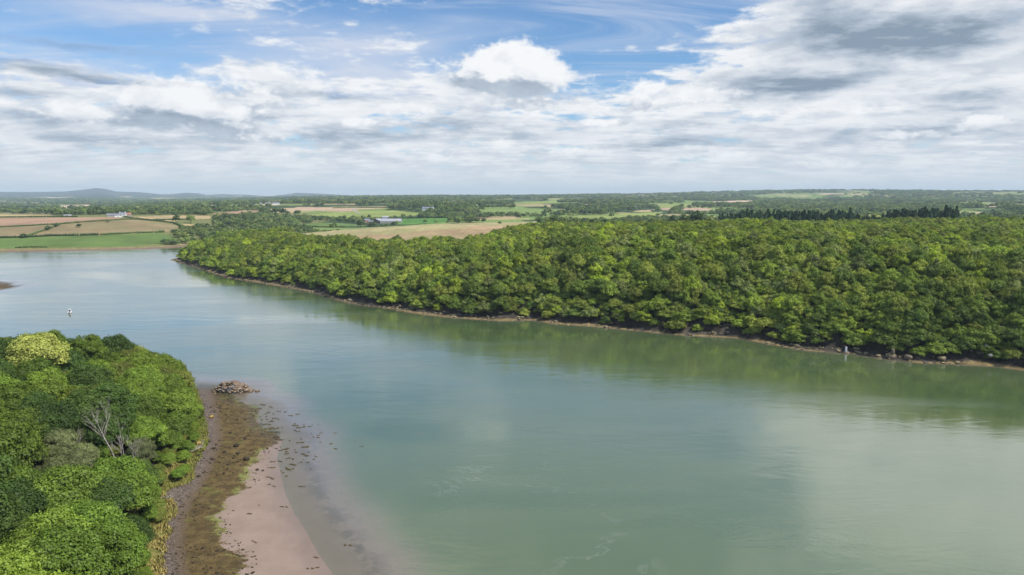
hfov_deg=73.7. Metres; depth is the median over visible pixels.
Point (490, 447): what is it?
water
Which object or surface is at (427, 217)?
hedge
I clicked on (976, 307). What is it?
oak tree
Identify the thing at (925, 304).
oak tree
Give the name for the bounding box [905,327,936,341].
oak tree
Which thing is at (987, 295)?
oak tree
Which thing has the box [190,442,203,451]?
driftwood
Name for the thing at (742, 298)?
oak tree
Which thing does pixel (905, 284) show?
oak tree
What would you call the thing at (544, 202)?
field
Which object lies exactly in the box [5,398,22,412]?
broadleaf tree
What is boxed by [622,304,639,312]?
oak tree
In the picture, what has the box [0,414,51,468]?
broadleaf tree
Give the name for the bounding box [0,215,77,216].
hedge
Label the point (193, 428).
shrub
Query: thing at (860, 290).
oak tree
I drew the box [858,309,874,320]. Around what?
oak tree
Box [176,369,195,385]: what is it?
broadleaf tree
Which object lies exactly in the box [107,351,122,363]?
broadleaf tree
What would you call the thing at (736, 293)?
oak tree
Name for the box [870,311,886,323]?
oak tree
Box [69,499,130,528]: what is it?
broadleaf tree
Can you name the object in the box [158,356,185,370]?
broadleaf tree
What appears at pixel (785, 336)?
oak tree
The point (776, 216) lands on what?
conifer
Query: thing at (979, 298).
oak tree
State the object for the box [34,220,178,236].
field
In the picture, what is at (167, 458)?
shrub
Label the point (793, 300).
oak tree
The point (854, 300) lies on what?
oak tree
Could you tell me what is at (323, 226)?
hedge
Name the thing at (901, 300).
oak tree
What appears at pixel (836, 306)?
oak tree
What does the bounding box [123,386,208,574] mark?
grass
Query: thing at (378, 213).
field
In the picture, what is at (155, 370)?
broadleaf tree
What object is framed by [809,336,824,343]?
oak tree
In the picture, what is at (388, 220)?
barn
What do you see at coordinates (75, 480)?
broadleaf tree
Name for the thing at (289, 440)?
floating seaweed
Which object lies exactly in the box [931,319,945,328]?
oak tree
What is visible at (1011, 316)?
oak tree
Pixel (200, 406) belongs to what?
shrub
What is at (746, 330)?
oak tree
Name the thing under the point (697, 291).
oak tree
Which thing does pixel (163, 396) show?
broadleaf tree
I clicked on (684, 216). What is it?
ridge tree
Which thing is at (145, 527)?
broadleaf tree
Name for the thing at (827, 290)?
oak tree
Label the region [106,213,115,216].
barn
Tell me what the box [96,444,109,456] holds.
shrub
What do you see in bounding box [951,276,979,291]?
oak tree
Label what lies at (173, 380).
broadleaf tree
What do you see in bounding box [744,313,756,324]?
oak tree
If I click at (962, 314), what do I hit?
oak tree
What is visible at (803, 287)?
oak tree
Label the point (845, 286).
oak tree
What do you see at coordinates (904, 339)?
oak tree
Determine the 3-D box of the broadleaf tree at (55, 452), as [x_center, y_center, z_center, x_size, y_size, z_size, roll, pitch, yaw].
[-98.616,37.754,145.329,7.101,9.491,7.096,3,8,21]
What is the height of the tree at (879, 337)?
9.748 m
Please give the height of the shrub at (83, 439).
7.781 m
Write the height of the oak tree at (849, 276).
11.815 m
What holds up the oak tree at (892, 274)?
on the ground at (967, 356)
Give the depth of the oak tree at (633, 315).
358.69 m
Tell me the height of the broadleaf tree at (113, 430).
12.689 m
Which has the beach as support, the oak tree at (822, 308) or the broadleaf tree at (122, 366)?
the broadleaf tree at (122, 366)
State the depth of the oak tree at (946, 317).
296.43 m
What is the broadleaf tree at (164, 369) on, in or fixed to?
on the beach
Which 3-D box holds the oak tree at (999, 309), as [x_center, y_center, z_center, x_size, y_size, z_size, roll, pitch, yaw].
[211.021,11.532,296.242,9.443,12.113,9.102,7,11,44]
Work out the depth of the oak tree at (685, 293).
355.91 m
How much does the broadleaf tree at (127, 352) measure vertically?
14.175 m
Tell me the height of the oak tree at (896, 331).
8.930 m
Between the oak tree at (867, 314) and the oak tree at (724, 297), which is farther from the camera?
the oak tree at (724, 297)
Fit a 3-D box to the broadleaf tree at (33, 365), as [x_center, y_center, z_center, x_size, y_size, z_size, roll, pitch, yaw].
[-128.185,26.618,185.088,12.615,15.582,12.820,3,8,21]
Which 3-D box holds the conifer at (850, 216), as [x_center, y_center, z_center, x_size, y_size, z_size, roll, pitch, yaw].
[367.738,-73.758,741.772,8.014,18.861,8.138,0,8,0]
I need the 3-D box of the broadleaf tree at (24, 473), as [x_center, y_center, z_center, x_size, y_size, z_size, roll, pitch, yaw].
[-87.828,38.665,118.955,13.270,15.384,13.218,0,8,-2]
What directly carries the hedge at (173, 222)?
on the field at (112, 226)
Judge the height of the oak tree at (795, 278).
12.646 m
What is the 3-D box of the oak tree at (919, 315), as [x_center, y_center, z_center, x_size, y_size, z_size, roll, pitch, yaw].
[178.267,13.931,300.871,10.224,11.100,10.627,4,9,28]
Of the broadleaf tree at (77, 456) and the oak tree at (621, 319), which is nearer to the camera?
the broadleaf tree at (77, 456)
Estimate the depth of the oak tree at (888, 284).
318.06 m
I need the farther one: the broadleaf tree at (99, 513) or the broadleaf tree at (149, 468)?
the broadleaf tree at (149, 468)
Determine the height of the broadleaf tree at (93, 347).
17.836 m
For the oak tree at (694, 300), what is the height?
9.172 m
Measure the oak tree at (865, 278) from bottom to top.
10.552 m
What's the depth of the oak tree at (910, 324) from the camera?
297.14 m
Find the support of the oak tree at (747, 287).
on the ground at (967, 356)
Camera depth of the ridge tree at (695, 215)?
816.13 m
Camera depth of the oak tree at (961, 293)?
306.26 m
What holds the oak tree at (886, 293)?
on the ground at (967, 356)
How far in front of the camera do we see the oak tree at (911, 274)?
318.58 m
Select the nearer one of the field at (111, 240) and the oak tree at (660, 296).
the oak tree at (660, 296)
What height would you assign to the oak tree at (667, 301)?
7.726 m
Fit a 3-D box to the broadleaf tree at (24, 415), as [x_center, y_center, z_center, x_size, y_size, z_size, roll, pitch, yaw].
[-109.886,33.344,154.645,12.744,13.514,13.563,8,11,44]
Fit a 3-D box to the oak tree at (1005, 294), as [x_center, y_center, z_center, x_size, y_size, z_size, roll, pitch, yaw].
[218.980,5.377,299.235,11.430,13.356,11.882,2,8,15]
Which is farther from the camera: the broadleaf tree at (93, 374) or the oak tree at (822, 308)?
the oak tree at (822, 308)
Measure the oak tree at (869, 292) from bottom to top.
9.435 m
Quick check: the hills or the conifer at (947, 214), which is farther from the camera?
the hills
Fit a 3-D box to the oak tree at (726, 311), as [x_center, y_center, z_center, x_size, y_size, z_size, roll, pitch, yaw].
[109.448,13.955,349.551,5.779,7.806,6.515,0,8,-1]
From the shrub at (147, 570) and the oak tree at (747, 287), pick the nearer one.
the shrub at (147, 570)
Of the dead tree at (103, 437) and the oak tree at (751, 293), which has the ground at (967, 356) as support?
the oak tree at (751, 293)
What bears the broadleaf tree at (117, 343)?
on the beach
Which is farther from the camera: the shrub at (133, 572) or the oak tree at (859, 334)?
the oak tree at (859, 334)
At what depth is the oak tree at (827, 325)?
313.47 m
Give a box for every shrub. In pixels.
[40,457,71,471]
[66,442,99,461]
[75,427,94,443]
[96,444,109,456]
[105,442,121,456]
[125,570,140,574]
[134,503,157,523]
[137,549,150,566]
[138,566,153,574]
[149,506,166,523]
[151,451,162,463]
[152,497,165,507]
[154,463,166,471]
[158,452,176,465]
[158,469,166,483]
[160,447,175,453]
[170,467,185,479]
[176,450,191,462]
[178,463,190,472]
[179,440,194,450]
[187,432,199,441]
[188,425,196,432]
[192,422,199,429]
[197,403,203,409]
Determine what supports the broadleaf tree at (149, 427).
on the beach
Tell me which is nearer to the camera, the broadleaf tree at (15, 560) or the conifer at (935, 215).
the broadleaf tree at (15, 560)
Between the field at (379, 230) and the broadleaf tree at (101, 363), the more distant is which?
the field at (379, 230)
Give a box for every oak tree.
[599,316,611,323]
[614,314,625,321]
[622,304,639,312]
[628,310,642,321]
[633,299,647,309]
[637,308,651,322]
[645,297,666,309]
[646,318,660,325]
[654,294,664,298]
[655,308,670,317]
[660,298,672,303]
[663,318,686,328]
[665,283,682,294]
[667,291,683,301]
[670,304,683,313]
[674,309,690,320]
[679,289,691,301]
[683,306,690,313]
[687,296,701,308]
[690,285,704,296]
[691,324,703,330]
[692,305,708,318]
[700,289,714,300]
[709,304,718,310]
[710,292,722,304]
[721,307,731,316]
[722,292,728,300]
[724,316,736,321]
[729,300,746,310]
[731,319,748,329]
[732,290,742,297]
[734,295,747,311]
[736,312,746,318]
[739,280,755,295]
[742,328,755,334]
[744,295,763,306]
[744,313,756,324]
[745,288,757,296]
[749,322,764,332]
[753,316,775,328]
[759,294,771,303]
[762,308,776,316]
[766,289,774,294]
[766,332,779,338]
[774,291,788,298]
[779,332,793,341]
[781,294,803,308]
[782,310,797,323]
[785,280,798,290]
[787,271,807,285]
[789,305,803,313]
[790,329,807,342]
[792,319,804,325]
[796,292,808,301]
[797,282,813,292]
[798,276,808,283]
[800,322,817,332]
[805,313,812,322]
[806,268,823,281]
[808,281,817,293]
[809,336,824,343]
[811,312,826,321]
[812,292,828,303]
[815,272,837,284]
[815,303,826,312]
[817,285,836,296]
[820,320,839,332]
[823,310,840,319]
[826,299,848,314]
[828,320,851,332]
[830,269,837,284]
[835,270,857,282]
[836,280,851,291]
[838,293,848,298]
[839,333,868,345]
[840,316,858,328]
[845,294,862,305]
[846,304,862,313]
[849,281,860,289]
[851,283,866,296]
[854,333,866,339]
[857,295,872,308]
[858,275,872,283]
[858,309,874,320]
[861,281,876,292]
[864,288,874,295]
[867,292,884,305]
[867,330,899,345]
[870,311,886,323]
[875,290,895,298]
[875,318,900,331]
[876,279,898,290]
[879,294,893,312]
[880,268,901,279]
[885,302,905,319]
[886,324,904,336]
[886,342,906,350]
[890,296,909,306]
[894,276,902,283]
[894,291,904,296]
[896,277,915,292]
[897,317,921,332]
[897,334,918,345]
[901,268,918,282]
[904,308,930,322]
[905,288,919,299]
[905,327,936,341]
[910,296,934,315]
[914,278,937,296]
[917,294,938,300]
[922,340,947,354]
[925,297,949,312]
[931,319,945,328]
[933,274,943,282]
[934,280,948,291]
[935,283,957,302]
[937,309,957,324]
[940,328,958,339]
[949,297,966,306]
[950,304,973,324]
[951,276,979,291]
[955,289,967,297]
[956,327,982,343]
[963,292,975,305]
[966,293,991,306]
[967,302,990,316]
[972,310,990,323]
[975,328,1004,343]
[976,288,996,301]
[986,293,1000,300]
[988,300,1012,316]
[997,285,1020,308]
[1003,312,1023,323]
[1005,324,1023,340]
[1012,304,1023,316]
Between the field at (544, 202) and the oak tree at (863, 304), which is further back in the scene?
the field at (544, 202)
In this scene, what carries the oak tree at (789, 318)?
on the ground at (967, 356)
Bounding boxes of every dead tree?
[80,396,114,457]
[106,416,125,455]
[126,433,142,457]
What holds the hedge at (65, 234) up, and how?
on the field at (111, 240)
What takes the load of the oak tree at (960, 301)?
on the ground at (967, 356)
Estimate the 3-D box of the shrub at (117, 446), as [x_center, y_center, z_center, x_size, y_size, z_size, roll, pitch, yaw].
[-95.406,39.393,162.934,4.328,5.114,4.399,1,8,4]
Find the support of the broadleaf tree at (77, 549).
on the beach
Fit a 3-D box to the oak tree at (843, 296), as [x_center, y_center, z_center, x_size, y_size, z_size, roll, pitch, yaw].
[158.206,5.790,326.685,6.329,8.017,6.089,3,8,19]
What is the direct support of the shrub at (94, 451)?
on the beach
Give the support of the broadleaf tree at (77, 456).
on the beach
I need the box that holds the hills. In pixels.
[0,188,353,198]
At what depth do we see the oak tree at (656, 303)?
356.48 m
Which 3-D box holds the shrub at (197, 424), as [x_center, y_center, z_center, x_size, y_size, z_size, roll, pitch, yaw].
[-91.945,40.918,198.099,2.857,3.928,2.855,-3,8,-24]
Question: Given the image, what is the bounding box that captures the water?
[0,247,1023,574]
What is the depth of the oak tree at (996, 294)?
301.62 m
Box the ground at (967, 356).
[0,190,1023,370]
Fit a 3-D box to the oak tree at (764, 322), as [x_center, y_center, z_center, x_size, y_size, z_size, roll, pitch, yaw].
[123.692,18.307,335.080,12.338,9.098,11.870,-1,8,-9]
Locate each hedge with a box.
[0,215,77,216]
[0,218,136,226]
[0,233,98,237]
[15,245,46,247]
[24,223,60,237]
[100,230,164,234]
[137,218,180,225]
[151,218,194,219]
[300,224,344,226]
[333,207,386,207]
[403,216,447,217]
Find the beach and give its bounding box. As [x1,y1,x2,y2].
[27,379,385,574]
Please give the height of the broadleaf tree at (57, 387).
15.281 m
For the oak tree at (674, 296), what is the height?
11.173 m
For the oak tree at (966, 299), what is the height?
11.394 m
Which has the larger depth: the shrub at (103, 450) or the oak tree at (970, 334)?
the oak tree at (970, 334)
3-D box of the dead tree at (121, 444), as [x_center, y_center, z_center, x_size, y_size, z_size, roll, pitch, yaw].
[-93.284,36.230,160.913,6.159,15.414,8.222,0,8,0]
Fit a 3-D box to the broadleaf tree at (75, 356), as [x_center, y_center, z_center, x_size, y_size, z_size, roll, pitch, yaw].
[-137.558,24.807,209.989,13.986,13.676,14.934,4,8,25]
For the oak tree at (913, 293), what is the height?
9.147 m
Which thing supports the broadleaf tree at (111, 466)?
on the beach
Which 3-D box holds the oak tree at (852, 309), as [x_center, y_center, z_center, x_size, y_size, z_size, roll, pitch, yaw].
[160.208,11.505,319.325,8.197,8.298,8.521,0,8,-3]
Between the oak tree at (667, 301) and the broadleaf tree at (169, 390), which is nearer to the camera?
the broadleaf tree at (169, 390)
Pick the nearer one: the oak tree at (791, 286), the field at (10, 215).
the oak tree at (791, 286)
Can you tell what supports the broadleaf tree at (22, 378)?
on the beach
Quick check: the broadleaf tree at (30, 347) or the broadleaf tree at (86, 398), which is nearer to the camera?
the broadleaf tree at (86, 398)
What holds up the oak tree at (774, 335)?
on the ground at (967, 356)
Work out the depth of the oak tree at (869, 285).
323.45 m
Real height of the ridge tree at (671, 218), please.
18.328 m
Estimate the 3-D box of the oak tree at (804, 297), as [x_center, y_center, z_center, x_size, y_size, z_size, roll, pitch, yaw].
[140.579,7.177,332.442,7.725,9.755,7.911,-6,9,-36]
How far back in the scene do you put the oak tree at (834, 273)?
334.36 m
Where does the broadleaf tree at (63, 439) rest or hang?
on the beach
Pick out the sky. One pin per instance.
(207, 97)
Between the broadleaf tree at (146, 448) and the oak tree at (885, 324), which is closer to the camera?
the broadleaf tree at (146, 448)
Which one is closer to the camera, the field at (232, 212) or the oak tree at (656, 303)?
the oak tree at (656, 303)
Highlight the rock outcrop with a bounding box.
[211,380,259,393]
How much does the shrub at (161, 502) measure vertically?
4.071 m
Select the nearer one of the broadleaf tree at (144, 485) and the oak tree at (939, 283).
the broadleaf tree at (144, 485)
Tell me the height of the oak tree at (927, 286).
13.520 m
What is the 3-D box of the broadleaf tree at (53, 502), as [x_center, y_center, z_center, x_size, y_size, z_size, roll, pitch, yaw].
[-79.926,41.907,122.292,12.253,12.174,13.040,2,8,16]
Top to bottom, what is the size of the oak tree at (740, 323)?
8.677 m
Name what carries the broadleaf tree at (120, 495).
on the beach
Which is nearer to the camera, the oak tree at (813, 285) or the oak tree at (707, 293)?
the oak tree at (813, 285)
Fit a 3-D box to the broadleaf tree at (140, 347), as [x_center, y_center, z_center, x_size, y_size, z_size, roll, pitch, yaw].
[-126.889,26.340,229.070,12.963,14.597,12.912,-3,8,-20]
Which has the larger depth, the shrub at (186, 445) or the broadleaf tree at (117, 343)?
the broadleaf tree at (117, 343)
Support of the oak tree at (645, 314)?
on the ground at (967, 356)
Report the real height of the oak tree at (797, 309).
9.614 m
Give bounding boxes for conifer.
[774,210,778,219]
[794,210,797,220]
[808,210,811,220]
[848,211,852,220]
[933,208,937,217]
[945,208,950,217]
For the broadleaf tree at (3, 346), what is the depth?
199.01 m
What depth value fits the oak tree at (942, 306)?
300.97 m
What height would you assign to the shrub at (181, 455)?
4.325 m
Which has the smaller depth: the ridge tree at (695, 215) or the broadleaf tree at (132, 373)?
the broadleaf tree at (132, 373)
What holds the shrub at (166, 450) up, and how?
on the beach
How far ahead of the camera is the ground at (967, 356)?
495.84 m
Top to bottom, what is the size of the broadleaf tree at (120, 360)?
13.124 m
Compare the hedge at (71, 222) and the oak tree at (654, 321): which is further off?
the hedge at (71, 222)
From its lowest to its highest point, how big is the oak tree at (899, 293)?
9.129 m
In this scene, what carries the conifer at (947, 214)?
on the ground at (967, 356)
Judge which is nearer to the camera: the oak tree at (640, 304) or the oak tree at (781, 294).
the oak tree at (781, 294)
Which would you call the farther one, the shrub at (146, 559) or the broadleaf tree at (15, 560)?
the shrub at (146, 559)
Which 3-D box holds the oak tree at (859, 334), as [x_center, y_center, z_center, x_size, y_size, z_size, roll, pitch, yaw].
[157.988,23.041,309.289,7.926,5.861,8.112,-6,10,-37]
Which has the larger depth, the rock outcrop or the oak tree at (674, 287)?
the oak tree at (674, 287)
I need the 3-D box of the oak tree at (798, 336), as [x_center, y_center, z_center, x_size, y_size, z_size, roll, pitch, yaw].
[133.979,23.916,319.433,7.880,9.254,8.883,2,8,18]
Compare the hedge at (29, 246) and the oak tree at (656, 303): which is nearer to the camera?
the oak tree at (656, 303)
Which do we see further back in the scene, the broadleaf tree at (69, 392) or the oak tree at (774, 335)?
the oak tree at (774, 335)
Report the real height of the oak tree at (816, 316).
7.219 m
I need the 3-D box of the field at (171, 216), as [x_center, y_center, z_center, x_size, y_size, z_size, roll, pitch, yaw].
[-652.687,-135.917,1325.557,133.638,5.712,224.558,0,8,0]
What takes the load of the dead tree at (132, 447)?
on the beach
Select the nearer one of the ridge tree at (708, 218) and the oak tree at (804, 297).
the oak tree at (804, 297)
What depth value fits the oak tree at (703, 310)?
348.61 m
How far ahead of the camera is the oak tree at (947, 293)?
304.85 m
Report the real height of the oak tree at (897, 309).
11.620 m
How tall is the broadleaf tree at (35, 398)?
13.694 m
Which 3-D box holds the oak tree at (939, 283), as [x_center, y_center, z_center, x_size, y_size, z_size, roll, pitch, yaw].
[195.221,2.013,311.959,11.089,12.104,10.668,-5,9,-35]
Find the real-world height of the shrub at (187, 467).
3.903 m
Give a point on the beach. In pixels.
(303, 529)
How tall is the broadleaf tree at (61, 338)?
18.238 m
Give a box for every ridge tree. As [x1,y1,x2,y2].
[668,215,675,221]
[678,213,692,220]
[689,210,704,220]
[705,216,714,220]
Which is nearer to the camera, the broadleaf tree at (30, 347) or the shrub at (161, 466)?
the shrub at (161, 466)
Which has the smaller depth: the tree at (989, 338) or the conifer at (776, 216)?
the tree at (989, 338)
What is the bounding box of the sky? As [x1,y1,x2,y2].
[0,0,1023,195]
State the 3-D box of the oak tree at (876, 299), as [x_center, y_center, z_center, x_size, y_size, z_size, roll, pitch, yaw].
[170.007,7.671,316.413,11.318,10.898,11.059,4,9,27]
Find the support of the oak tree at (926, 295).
on the ground at (967, 356)
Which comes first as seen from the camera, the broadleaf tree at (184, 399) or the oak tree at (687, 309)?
the broadleaf tree at (184, 399)
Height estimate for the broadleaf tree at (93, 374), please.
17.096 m
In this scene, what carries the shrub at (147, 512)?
on the beach
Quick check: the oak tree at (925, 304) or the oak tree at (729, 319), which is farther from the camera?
the oak tree at (729, 319)
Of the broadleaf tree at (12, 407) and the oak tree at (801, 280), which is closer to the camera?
the broadleaf tree at (12, 407)
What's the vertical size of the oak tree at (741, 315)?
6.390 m
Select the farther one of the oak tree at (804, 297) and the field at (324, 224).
the field at (324, 224)
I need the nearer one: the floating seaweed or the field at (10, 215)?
the floating seaweed
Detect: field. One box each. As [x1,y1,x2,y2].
[0,214,55,217]
[0,217,121,226]
[0,225,52,235]
[0,233,174,247]
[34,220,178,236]
[125,215,209,219]
[211,211,257,214]
[302,223,366,225]
[303,221,544,235]
[309,210,418,217]
[356,224,518,239]
[397,218,447,224]
[510,201,556,203]
[567,212,661,218]
[659,204,691,207]
[713,201,748,201]
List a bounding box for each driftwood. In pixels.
[162,492,180,498]
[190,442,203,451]
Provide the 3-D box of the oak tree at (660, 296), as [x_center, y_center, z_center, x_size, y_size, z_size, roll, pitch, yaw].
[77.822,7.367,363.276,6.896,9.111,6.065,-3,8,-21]
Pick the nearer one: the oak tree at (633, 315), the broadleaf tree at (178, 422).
the broadleaf tree at (178, 422)
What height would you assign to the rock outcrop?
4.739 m
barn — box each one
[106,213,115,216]
[380,219,401,222]
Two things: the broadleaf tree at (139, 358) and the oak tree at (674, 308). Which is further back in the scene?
the oak tree at (674, 308)
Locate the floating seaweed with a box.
[249,404,362,545]
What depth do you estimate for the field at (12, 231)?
1010.95 m
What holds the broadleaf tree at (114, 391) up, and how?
on the beach
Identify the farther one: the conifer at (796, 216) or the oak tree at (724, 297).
the conifer at (796, 216)
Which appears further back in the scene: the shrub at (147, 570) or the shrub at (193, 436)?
the shrub at (193, 436)
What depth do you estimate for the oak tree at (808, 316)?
321.27 m
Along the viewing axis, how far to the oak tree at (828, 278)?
332.63 m
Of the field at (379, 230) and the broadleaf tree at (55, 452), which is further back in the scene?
the field at (379, 230)
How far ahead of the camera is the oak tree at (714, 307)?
350.72 m
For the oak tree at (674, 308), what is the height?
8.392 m
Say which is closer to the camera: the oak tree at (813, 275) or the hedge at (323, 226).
the oak tree at (813, 275)
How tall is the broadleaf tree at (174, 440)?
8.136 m
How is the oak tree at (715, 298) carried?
on the ground at (967, 356)
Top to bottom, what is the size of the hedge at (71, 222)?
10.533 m
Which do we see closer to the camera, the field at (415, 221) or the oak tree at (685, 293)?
the oak tree at (685, 293)
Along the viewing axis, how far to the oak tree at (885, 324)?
301.81 m
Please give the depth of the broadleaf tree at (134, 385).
182.78 m
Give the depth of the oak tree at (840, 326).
311.31 m
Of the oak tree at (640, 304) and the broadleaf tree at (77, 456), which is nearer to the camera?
the broadleaf tree at (77, 456)
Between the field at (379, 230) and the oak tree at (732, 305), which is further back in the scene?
the field at (379, 230)
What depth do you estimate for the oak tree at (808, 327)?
317.22 m
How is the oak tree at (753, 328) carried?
on the ground at (967, 356)
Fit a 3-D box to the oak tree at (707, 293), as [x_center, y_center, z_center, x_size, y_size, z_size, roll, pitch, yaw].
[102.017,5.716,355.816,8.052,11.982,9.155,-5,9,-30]
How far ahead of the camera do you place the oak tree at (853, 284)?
328.57 m
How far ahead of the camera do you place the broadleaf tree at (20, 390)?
160.49 m
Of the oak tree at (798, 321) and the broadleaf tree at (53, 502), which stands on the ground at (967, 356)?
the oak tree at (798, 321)
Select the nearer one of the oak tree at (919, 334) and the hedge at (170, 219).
the oak tree at (919, 334)
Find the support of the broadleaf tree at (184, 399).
on the beach
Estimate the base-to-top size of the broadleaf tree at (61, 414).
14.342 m
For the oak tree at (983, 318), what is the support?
on the ground at (967, 356)
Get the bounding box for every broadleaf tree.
[0,340,13,360]
[0,381,36,409]
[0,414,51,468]
[0,539,77,574]
[1,406,52,436]
[4,331,70,367]
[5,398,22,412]
[6,464,50,511]
[12,356,61,376]
[13,390,56,410]
[14,376,30,384]
[21,521,112,574]
[23,504,93,534]
[25,366,68,384]
[29,400,85,439]
[29,467,49,477]
[30,443,65,469]
[31,376,77,401]
[35,463,105,505]
[36,329,69,344]
[36,489,101,514]
[41,428,79,453]
[58,347,91,372]
[60,385,87,401]
[63,385,120,443]
[63,447,93,467]
[65,359,118,379]
[66,362,115,385]
[69,334,109,361]
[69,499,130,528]
[70,382,91,386]
[78,405,136,445]
[88,476,136,510]
[91,454,150,479]
[93,380,139,443]
[94,513,149,574]
[100,333,137,356]
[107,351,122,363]
[109,360,132,376]
[114,365,165,394]
[114,377,158,396]
[115,469,161,516]
[116,356,128,363]
[118,347,157,358]
[121,345,145,352]
[122,349,159,367]
[124,415,168,445]
[124,437,158,460]
[124,513,156,544]
[129,392,164,422]
[131,390,168,415]
[133,364,165,389]
[141,460,161,484]
[153,352,172,358]
[153,428,184,448]
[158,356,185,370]
[158,365,181,381]
[158,390,169,402]
[161,373,186,391]
[162,387,201,417]
[162,411,192,434]
[164,386,180,394]
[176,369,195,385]

